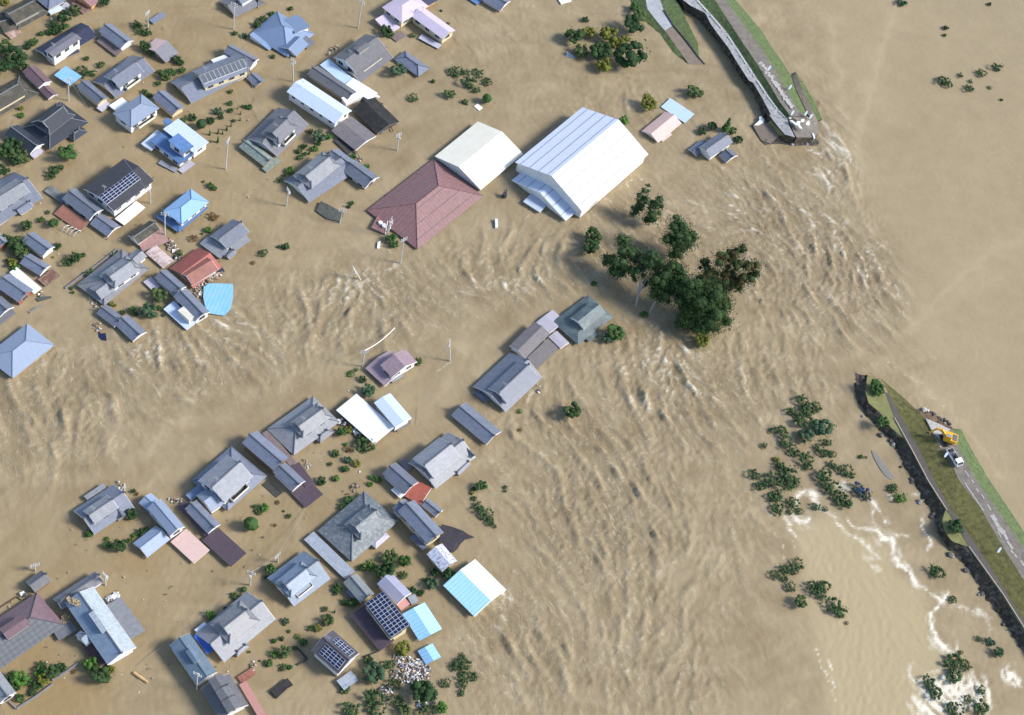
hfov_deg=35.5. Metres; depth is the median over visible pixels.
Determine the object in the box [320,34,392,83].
ridge house
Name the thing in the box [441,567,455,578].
leafy tree
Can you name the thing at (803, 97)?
river berm
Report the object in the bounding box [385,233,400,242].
leafy tree
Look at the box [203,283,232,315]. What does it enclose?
loose blue roof
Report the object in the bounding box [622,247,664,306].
leaning tree
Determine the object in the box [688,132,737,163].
navy cottage
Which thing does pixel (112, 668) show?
shrub
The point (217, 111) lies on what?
shrub
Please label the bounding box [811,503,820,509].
shrub
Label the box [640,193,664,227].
poplar
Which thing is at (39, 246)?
white house
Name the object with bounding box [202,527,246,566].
flat garage
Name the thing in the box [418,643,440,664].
blue roof
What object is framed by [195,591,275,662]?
manor
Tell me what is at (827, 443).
shrub
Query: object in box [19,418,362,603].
timber slats
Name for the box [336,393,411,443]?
white flat hall
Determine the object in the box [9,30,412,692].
drifting debris
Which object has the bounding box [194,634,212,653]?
blue tarp
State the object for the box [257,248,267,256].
shrub
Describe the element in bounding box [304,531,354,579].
corridor roof
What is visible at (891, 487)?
shrub
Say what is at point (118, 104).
carport
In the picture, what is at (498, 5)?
top house
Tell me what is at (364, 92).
white annex
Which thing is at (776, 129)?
olive bank
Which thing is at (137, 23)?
shrub
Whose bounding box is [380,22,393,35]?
leafy tree
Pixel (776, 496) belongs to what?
shrub
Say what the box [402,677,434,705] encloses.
leafy tree
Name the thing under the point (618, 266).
leaning tree
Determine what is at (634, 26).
leafy tree
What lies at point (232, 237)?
grey cottage
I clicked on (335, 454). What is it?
shrub
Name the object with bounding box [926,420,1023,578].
levee road
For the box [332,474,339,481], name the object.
shrub
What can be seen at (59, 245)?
shrub
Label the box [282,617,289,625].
shrub
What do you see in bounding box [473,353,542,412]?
two slope house
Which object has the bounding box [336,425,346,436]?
leafy tree
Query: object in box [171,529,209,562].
pink garage
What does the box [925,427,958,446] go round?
excavator
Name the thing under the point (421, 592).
shrub
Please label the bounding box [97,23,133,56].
house
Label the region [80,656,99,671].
leafy tree
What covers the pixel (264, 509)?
shrub
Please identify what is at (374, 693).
shrub
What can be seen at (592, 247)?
leafy tree
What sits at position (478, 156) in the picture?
cream warehouse
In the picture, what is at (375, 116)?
charred house
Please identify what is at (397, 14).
lavender house
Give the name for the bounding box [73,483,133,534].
lone tiled house
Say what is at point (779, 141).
wet rubble
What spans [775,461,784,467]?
shrub
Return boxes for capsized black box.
[270,678,292,698]
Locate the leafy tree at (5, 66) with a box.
[0,56,15,72]
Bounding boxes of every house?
[0,0,48,39]
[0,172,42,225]
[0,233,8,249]
[0,267,41,304]
[0,324,53,378]
[0,672,15,704]
[4,101,88,159]
[19,254,59,286]
[22,232,54,259]
[35,23,97,65]
[36,0,69,15]
[44,185,120,236]
[53,571,103,609]
[71,0,98,13]
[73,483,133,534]
[76,249,160,305]
[77,55,154,112]
[84,159,153,225]
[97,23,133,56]
[113,94,159,133]
[133,493,184,557]
[141,118,208,173]
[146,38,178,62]
[155,269,209,330]
[156,189,208,232]
[169,248,224,288]
[169,633,216,685]
[170,44,265,103]
[177,500,219,536]
[186,446,266,513]
[201,673,265,714]
[219,0,264,16]
[239,107,308,172]
[250,11,314,56]
[267,396,339,455]
[267,551,330,606]
[284,149,378,202]
[287,79,351,128]
[311,630,358,689]
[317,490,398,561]
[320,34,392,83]
[351,590,409,650]
[353,97,398,134]
[365,349,416,386]
[375,0,454,48]
[377,574,418,611]
[382,458,418,497]
[408,432,475,488]
[422,0,437,8]
[451,403,500,444]
[470,0,510,11]
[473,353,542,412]
[509,310,568,369]
[554,295,613,344]
[642,112,681,142]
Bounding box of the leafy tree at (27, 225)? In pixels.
[20,218,32,230]
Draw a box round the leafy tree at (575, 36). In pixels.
[564,25,586,45]
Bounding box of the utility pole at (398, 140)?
[396,132,401,150]
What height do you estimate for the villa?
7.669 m
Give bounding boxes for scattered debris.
[38,14,541,670]
[88,297,349,502]
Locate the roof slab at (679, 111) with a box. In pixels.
[661,98,693,122]
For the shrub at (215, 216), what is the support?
in the flood water
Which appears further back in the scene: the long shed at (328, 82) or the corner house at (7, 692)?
the long shed at (328, 82)
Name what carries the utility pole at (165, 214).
in the flood water
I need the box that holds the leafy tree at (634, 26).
[623,12,644,34]
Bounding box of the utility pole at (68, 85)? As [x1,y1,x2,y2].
[65,77,71,100]
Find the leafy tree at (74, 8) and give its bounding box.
[68,3,82,15]
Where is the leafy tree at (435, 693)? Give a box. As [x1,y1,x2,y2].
[429,681,437,703]
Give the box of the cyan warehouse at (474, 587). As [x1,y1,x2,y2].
[443,559,505,616]
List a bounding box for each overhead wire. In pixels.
[69,79,162,209]
[139,572,250,663]
[150,139,227,191]
[234,3,260,119]
[366,328,394,349]
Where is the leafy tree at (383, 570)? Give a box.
[373,560,404,579]
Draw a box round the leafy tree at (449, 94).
[444,89,455,98]
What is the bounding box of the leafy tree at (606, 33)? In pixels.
[595,23,620,40]
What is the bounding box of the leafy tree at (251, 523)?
[243,517,258,537]
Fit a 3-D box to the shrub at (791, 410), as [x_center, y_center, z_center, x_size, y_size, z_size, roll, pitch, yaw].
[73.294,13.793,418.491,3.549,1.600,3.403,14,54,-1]
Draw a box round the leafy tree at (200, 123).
[196,117,209,128]
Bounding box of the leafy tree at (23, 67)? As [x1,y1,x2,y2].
[17,62,28,70]
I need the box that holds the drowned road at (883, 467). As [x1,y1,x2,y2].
[871,450,893,479]
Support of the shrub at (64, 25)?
in the flood water
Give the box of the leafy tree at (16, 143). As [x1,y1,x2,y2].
[0,135,24,154]
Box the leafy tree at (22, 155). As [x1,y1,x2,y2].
[12,149,30,162]
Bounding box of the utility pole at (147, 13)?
[145,10,149,30]
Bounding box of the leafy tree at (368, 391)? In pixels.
[360,382,376,396]
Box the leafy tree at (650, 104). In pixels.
[637,93,657,111]
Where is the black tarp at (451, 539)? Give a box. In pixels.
[439,524,473,552]
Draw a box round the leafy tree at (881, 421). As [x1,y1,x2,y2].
[876,416,889,426]
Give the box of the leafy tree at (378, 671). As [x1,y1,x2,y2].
[360,660,387,687]
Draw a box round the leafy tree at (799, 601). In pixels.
[794,594,807,608]
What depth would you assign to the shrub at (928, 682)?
379.39 m
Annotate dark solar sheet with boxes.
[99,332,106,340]
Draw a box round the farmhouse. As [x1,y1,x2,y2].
[0,76,38,115]
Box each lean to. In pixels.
[331,117,375,154]
[404,480,431,504]
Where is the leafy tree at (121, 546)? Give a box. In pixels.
[108,539,126,554]
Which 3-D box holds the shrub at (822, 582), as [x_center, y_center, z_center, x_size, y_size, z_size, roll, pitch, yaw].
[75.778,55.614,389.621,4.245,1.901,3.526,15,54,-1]
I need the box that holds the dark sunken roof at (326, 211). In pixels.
[316,201,343,221]
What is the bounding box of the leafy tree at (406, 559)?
[398,553,413,566]
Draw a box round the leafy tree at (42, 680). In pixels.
[37,673,49,685]
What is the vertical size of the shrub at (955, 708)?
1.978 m
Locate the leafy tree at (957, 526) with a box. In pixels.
[946,516,963,533]
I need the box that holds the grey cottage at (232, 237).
[200,219,250,259]
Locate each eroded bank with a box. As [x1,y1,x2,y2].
[677,0,770,117]
[854,373,1023,651]
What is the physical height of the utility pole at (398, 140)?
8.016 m
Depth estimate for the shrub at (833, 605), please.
386.69 m
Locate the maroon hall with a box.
[367,159,482,249]
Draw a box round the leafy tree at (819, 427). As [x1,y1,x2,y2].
[809,416,836,439]
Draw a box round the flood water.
[0,0,1023,714]
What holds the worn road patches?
on the levee road at (1015, 543)
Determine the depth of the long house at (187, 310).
403.54 m
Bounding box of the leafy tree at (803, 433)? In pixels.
[797,426,814,443]
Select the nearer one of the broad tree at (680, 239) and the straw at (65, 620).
the straw at (65, 620)
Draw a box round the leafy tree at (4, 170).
[0,164,10,176]
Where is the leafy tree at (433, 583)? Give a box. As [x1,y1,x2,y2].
[425,577,439,588]
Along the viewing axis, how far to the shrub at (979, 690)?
380.75 m
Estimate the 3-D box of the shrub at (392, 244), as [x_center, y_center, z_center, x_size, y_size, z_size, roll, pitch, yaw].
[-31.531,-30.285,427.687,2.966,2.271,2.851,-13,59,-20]
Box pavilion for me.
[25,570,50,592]
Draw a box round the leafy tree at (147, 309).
[139,301,159,319]
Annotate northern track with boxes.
[715,0,803,115]
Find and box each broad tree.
[659,214,702,260]
[671,272,739,338]
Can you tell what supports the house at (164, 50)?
in the flood water
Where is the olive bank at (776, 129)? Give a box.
[768,120,783,138]
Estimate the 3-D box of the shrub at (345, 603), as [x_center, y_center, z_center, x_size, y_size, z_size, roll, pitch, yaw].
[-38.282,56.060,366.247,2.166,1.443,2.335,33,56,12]
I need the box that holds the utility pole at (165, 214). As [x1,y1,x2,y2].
[161,212,168,234]
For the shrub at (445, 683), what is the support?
in the flood water
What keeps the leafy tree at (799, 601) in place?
on the flood water
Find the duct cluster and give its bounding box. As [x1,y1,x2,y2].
[378,220,392,233]
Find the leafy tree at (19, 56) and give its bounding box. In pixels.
[4,39,32,68]
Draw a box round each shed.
[0,296,15,324]
[22,65,57,99]
[128,220,168,250]
[149,12,165,23]
[307,65,355,99]
[343,573,373,603]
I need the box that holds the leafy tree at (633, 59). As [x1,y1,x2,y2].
[613,38,650,69]
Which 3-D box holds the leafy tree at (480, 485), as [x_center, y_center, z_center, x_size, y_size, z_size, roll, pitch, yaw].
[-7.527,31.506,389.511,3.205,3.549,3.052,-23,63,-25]
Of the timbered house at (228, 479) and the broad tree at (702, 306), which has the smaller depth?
the timbered house at (228, 479)
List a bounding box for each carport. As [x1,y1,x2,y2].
[54,66,81,85]
[109,97,127,110]
[402,602,441,640]
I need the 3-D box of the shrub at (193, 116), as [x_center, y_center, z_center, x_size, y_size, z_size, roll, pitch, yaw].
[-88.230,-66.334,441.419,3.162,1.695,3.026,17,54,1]
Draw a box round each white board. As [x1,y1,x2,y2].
[474,104,482,110]
[558,0,570,3]
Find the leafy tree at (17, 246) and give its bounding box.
[4,233,26,254]
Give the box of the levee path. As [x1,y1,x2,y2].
[886,393,1023,624]
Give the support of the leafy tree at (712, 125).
on the flood water
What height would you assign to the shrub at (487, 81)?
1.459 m
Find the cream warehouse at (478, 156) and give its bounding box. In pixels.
[435,122,522,190]
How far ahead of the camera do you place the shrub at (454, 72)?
467.81 m
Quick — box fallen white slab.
[754,116,763,125]
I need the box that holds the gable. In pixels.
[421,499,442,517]
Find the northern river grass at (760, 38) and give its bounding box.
[727,0,805,114]
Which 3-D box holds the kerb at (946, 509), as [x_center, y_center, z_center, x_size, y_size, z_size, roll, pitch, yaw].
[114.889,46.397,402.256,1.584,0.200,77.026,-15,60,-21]
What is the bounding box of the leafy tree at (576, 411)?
[562,401,583,418]
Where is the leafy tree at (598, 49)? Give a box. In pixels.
[586,38,612,58]
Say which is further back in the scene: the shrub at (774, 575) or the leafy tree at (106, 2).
the leafy tree at (106, 2)
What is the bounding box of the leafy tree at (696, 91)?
[686,85,706,96]
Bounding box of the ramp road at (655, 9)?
[646,0,671,29]
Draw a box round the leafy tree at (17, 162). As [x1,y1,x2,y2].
[10,153,22,165]
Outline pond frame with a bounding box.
[263,480,281,497]
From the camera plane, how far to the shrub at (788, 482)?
404.52 m
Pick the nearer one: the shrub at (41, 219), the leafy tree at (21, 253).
the leafy tree at (21, 253)
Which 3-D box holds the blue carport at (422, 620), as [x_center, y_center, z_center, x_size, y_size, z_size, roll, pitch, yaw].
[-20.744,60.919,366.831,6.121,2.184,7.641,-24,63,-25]
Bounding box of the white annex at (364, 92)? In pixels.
[342,78,379,106]
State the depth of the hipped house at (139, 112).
435.14 m
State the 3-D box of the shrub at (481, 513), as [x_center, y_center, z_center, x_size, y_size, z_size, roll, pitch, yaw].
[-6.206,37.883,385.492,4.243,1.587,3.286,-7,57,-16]
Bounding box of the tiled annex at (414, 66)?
[394,50,429,76]
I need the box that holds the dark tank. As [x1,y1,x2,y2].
[502,189,506,197]
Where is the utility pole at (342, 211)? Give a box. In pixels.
[339,209,346,223]
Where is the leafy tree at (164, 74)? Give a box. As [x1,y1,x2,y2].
[160,69,171,77]
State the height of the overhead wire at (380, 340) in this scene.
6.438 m
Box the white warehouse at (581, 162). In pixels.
[512,107,647,220]
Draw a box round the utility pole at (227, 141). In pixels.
[225,136,229,169]
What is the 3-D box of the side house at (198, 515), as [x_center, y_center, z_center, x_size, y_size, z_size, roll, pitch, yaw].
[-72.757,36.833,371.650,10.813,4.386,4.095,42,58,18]
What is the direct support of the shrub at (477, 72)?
on the flood water
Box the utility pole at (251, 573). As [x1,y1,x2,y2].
[247,570,255,585]
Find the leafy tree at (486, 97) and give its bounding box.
[482,93,491,104]
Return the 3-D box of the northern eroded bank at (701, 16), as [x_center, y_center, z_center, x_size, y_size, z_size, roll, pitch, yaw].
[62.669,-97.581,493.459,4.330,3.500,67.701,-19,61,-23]
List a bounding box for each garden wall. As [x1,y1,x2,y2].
[0,596,20,607]
[9,683,53,708]
[51,663,77,680]
[65,248,117,288]
[297,648,307,665]
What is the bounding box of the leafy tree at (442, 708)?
[436,701,447,713]
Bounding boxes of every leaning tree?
[598,230,644,280]
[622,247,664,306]
[645,255,691,312]
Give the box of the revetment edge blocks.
[696,0,786,119]
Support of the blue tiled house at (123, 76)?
on the flood water
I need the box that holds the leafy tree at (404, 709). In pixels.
[398,702,411,714]
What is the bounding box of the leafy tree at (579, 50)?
[572,44,588,56]
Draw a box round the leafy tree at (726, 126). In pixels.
[720,118,732,131]
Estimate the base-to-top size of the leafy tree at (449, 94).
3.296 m
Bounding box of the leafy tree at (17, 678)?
[12,668,29,687]
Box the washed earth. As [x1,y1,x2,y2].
[916,409,952,428]
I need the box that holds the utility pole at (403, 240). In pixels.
[400,237,407,262]
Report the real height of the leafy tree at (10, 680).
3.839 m
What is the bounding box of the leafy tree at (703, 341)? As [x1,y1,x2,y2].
[692,332,710,346]
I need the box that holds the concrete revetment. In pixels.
[684,0,787,118]
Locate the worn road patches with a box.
[964,470,1023,565]
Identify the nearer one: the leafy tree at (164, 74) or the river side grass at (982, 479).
the river side grass at (982, 479)
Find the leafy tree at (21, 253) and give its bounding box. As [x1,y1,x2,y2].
[14,247,29,258]
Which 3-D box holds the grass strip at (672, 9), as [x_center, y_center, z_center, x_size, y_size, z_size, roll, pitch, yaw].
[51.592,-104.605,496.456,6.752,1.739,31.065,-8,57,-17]
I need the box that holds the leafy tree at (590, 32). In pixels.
[582,26,596,37]
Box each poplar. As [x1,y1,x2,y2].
[629,183,651,218]
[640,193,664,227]
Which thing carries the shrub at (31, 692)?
in the flood water
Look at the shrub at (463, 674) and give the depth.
360.67 m
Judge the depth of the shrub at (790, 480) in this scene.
405.76 m
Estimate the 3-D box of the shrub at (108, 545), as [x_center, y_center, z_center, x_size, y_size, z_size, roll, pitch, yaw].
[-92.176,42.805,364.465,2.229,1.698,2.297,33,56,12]
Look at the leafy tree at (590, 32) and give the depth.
484.69 m
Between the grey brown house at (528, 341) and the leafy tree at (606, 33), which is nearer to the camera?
the grey brown house at (528, 341)
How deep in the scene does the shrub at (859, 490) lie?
407.04 m
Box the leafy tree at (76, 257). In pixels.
[70,252,80,262]
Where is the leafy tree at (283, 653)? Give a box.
[277,644,290,657]
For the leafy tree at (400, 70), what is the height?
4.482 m
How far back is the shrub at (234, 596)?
362.62 m
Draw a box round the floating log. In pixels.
[133,671,147,682]
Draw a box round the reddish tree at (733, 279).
[691,242,765,293]
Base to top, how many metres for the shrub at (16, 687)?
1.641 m
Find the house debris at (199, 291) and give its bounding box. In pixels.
[165,238,222,297]
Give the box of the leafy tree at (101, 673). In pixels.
[87,663,111,686]
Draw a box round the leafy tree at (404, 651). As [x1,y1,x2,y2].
[394,639,412,655]
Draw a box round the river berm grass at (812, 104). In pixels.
[796,73,821,119]
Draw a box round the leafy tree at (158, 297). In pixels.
[150,286,168,303]
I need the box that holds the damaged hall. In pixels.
[54,586,144,666]
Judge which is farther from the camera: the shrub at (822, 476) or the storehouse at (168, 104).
the storehouse at (168, 104)
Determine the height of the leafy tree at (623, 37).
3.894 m
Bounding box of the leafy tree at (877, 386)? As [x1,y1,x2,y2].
[867,375,885,396]
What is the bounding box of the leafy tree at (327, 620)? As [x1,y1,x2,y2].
[320,613,333,626]
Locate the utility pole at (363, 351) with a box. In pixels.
[361,350,368,366]
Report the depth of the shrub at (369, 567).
372.35 m
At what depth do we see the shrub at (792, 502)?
401.92 m
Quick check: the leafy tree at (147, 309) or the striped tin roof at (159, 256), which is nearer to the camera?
the leafy tree at (147, 309)
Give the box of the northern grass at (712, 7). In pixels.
[699,0,789,118]
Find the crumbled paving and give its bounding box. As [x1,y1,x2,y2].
[758,61,794,108]
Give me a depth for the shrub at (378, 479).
385.85 m
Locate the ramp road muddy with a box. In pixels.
[665,25,702,63]
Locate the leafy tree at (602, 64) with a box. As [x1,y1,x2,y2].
[595,56,611,73]
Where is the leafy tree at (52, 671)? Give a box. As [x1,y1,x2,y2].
[41,665,59,678]
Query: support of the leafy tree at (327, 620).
on the flood water
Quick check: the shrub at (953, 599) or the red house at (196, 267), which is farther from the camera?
the red house at (196, 267)
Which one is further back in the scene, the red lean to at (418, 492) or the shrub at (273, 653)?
the red lean to at (418, 492)
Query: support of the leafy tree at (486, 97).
on the flood water
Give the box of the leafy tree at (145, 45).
[139,39,150,52]
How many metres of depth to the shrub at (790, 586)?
388.04 m
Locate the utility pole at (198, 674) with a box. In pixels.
[193,671,200,689]
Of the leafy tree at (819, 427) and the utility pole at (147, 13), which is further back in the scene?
the utility pole at (147, 13)
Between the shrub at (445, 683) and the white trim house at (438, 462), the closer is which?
the shrub at (445, 683)
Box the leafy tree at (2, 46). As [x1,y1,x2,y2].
[0,38,12,56]
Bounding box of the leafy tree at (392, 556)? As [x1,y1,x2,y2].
[381,548,398,563]
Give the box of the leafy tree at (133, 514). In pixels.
[126,507,138,519]
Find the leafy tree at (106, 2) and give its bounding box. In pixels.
[100,0,109,5]
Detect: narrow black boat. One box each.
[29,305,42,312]
[36,296,51,301]
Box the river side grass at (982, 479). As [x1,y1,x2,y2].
[951,429,1023,546]
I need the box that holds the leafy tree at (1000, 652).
[993,646,1005,656]
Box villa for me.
[392,499,443,550]
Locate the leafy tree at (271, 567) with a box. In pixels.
[263,562,275,573]
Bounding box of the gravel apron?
[926,419,949,438]
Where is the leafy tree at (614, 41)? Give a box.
[607,36,626,48]
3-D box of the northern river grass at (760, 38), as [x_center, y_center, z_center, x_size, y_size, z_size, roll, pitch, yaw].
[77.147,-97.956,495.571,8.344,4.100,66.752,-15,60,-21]
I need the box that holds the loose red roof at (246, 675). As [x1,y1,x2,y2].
[237,667,255,682]
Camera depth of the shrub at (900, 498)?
408.10 m
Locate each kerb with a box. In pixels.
[663,10,704,64]
[894,417,1023,626]
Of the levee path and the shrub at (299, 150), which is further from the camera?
the shrub at (299, 150)
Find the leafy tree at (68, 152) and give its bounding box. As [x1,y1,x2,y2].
[55,143,79,158]
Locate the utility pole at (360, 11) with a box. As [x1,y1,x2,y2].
[357,0,364,27]
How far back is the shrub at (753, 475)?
404.84 m
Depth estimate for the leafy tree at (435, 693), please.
355.64 m
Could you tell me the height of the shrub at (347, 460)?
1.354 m
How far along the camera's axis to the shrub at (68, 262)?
406.81 m
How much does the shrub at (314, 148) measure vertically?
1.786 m
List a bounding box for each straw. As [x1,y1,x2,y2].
[61,614,69,623]
[67,596,80,606]
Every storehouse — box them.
[152,89,184,118]
[242,430,322,507]
[427,544,456,572]
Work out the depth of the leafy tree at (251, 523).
370.95 m
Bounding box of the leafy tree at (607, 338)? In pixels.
[600,333,613,343]
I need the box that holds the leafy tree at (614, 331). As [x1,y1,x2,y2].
[601,322,625,341]
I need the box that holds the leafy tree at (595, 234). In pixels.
[582,221,603,248]
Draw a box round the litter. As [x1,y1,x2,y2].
[378,654,436,708]
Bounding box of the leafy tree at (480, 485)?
[476,480,487,490]
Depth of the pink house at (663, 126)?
468.25 m
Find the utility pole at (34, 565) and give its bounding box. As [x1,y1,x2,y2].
[30,563,39,570]
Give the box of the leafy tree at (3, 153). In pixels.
[0,143,17,158]
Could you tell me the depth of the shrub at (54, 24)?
451.78 m
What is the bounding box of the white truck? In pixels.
[946,447,963,466]
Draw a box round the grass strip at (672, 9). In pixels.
[661,0,698,55]
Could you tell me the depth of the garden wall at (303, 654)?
357.25 m
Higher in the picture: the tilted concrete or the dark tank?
the tilted concrete
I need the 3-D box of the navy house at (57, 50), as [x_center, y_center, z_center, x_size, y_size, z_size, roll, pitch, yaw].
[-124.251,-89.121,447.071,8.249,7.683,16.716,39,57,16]
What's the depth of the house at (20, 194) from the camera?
413.59 m
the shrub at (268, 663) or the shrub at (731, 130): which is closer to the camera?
the shrub at (268, 663)
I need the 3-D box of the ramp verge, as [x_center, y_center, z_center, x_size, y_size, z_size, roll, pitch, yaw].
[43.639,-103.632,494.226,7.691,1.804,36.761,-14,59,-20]
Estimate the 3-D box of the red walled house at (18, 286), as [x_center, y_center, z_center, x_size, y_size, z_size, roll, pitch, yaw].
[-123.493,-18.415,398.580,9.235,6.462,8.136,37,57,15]
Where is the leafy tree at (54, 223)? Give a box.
[47,218,59,228]
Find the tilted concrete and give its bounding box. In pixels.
[766,115,794,142]
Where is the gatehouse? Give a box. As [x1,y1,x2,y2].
[96,305,146,341]
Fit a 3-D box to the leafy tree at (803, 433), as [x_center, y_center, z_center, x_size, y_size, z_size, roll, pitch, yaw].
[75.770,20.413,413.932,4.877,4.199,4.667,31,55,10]
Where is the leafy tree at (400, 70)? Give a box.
[388,62,406,76]
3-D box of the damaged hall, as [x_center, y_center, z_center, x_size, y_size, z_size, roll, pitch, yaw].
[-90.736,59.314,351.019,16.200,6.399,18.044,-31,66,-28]
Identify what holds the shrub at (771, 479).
in the flood water
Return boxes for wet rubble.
[761,137,817,145]
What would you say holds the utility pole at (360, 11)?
in the flood water
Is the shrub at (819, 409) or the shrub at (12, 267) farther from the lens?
the shrub at (819, 409)
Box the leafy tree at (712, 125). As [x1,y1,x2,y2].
[705,121,716,129]
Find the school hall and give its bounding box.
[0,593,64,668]
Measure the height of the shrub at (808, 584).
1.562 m
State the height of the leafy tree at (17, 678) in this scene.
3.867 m
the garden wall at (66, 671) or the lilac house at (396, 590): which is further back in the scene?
the lilac house at (396, 590)
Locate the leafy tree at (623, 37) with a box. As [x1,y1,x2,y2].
[621,35,630,41]
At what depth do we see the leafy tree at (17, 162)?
421.23 m
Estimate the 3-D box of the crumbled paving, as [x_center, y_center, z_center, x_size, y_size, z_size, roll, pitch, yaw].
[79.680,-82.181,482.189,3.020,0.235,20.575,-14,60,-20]
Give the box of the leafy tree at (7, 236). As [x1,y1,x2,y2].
[3,233,13,244]
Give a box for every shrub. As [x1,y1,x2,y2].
[0,0,8,5]
[7,257,17,265]
[10,265,20,270]
[11,684,20,690]
[15,692,24,702]
[23,43,31,50]
[25,671,33,685]
[27,688,37,695]
[28,36,38,45]
[30,679,43,689]
[34,670,41,676]
[35,660,46,671]
[37,216,45,221]
[44,171,57,179]
[46,27,51,34]
[46,163,61,172]
[49,18,58,28]
[51,25,62,34]
[53,243,62,249]
[53,661,69,671]
[59,21,68,31]
[60,256,74,265]
[73,65,90,78]
[85,529,93,536]
[87,68,97,76]
[97,60,105,67]
[102,541,110,548]
[108,665,115,673]
[128,306,136,312]
[133,20,141,27]
[135,24,149,35]
[137,527,145,535]
[160,72,170,80]
[172,54,181,61]
[174,250,182,256]
[177,59,183,66]
[178,67,185,72]
[189,113,196,120]
[189,235,199,242]
[205,610,215,619]
[206,116,216,123]
[206,181,213,187]
[208,212,220,221]
[214,107,223,114]
[231,592,239,599]
[251,20,260,27]
[253,508,262,515]
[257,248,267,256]
[259,15,267,22]
[260,503,268,511]
[264,659,273,666]
[270,650,277,657]
[279,663,287,670]
[281,242,289,249]
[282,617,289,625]
[285,166,293,173]
[294,148,301,154]
[299,638,310,645]
[310,145,318,150]
[314,624,322,631]
[317,475,326,485]
[332,447,339,457]
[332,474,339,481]
[332,583,342,592]
[339,502,345,509]
[340,495,353,503]
[340,684,351,693]
[341,464,351,472]
[342,597,347,605]
[342,701,364,714]
[344,456,351,463]
[345,425,353,434]
[348,598,357,607]
[350,153,358,159]
[351,436,375,455]
[353,458,360,466]
[357,433,369,445]
[357,563,365,570]
[359,374,366,382]
[361,688,385,705]
[363,558,375,570]
[364,655,372,662]
[365,698,386,714]
[375,476,381,483]
[383,658,396,669]
[386,677,400,691]
[389,240,398,247]
[389,695,404,708]
[399,570,407,579]
[406,92,418,101]
[408,585,416,593]
[415,357,422,366]
[417,589,425,595]
[417,702,435,714]
[430,567,439,577]
[440,677,451,687]
[448,64,463,78]
[450,657,472,669]
[450,662,460,671]
[457,671,469,680]
[458,679,468,690]
[458,689,464,695]
[460,75,478,88]
[466,671,477,683]
[470,87,481,92]
[471,68,483,77]
[473,501,484,512]
[479,507,493,519]
[482,77,492,85]
[487,516,494,526]
[640,311,648,317]
[698,127,705,134]
[729,127,737,133]
[733,135,744,143]
[747,468,759,480]
[754,481,766,490]
[761,470,780,488]
[768,488,783,501]
[768,570,780,581]
[771,501,783,517]
[772,425,788,436]
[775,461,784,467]
[776,464,797,481]
[778,563,789,575]
[779,435,793,449]
[779,474,801,492]
[782,575,788,581]
[783,580,795,591]
[786,406,796,415]
[786,496,800,509]
[787,556,803,571]
[788,443,800,456]
[789,475,800,486]
[789,569,798,574]
[793,409,812,427]
[796,393,808,404]
[796,507,804,514]
[799,402,818,417]
[799,451,814,465]
[802,461,812,469]
[806,578,819,592]
[808,584,827,602]
[811,401,822,412]
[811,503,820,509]
[812,443,824,450]
[815,466,831,484]
[816,580,831,590]
[817,449,831,456]
[819,477,844,495]
[822,439,832,445]
[825,596,841,612]
[828,458,836,469]
[832,487,851,506]
[832,605,848,618]
[836,464,853,476]
[840,495,852,508]
[852,481,872,498]
[862,491,871,500]
[887,484,897,493]
[890,483,896,492]
[894,491,907,503]
[896,0,907,5]
[921,673,935,690]
[928,563,945,577]
[929,681,943,700]
[936,76,950,85]
[944,653,965,674]
[946,666,961,684]
[946,698,965,714]
[949,596,956,603]
[960,659,972,670]
[962,694,973,704]
[964,84,975,91]
[973,696,990,714]
[976,68,987,77]
[977,685,985,695]
[985,637,995,646]
[991,62,1003,71]
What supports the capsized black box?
on the flood water
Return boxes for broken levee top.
[788,112,818,143]
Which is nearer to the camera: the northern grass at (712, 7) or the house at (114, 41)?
the house at (114, 41)
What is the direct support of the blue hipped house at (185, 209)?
on the flood water
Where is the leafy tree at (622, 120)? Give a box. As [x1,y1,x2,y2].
[619,115,628,124]
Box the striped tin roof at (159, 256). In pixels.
[145,245,173,268]
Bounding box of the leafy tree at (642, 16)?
[633,9,647,20]
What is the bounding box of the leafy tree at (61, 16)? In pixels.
[54,8,74,22]
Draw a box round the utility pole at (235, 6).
[231,3,237,29]
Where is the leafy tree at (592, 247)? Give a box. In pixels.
[581,238,599,254]
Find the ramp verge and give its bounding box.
[630,0,688,63]
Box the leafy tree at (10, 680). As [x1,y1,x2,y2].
[4,670,14,683]
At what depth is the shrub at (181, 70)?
450.43 m
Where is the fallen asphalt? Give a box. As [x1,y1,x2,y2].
[752,123,778,144]
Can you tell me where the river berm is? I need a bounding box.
[792,73,816,119]
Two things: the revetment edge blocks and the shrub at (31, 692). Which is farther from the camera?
the revetment edge blocks
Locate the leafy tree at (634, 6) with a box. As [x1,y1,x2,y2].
[629,0,639,10]
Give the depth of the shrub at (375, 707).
352.54 m
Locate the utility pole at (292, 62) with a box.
[291,58,295,81]
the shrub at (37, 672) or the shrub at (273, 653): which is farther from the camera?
the shrub at (273, 653)
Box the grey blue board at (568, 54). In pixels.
[566,52,575,57]
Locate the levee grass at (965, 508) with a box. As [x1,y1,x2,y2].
[881,379,1023,619]
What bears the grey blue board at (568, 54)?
on the flood water
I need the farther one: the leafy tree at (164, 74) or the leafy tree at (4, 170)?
the leafy tree at (164, 74)
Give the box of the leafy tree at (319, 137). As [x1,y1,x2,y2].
[310,129,327,144]
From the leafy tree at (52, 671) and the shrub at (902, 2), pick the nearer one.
the leafy tree at (52, 671)

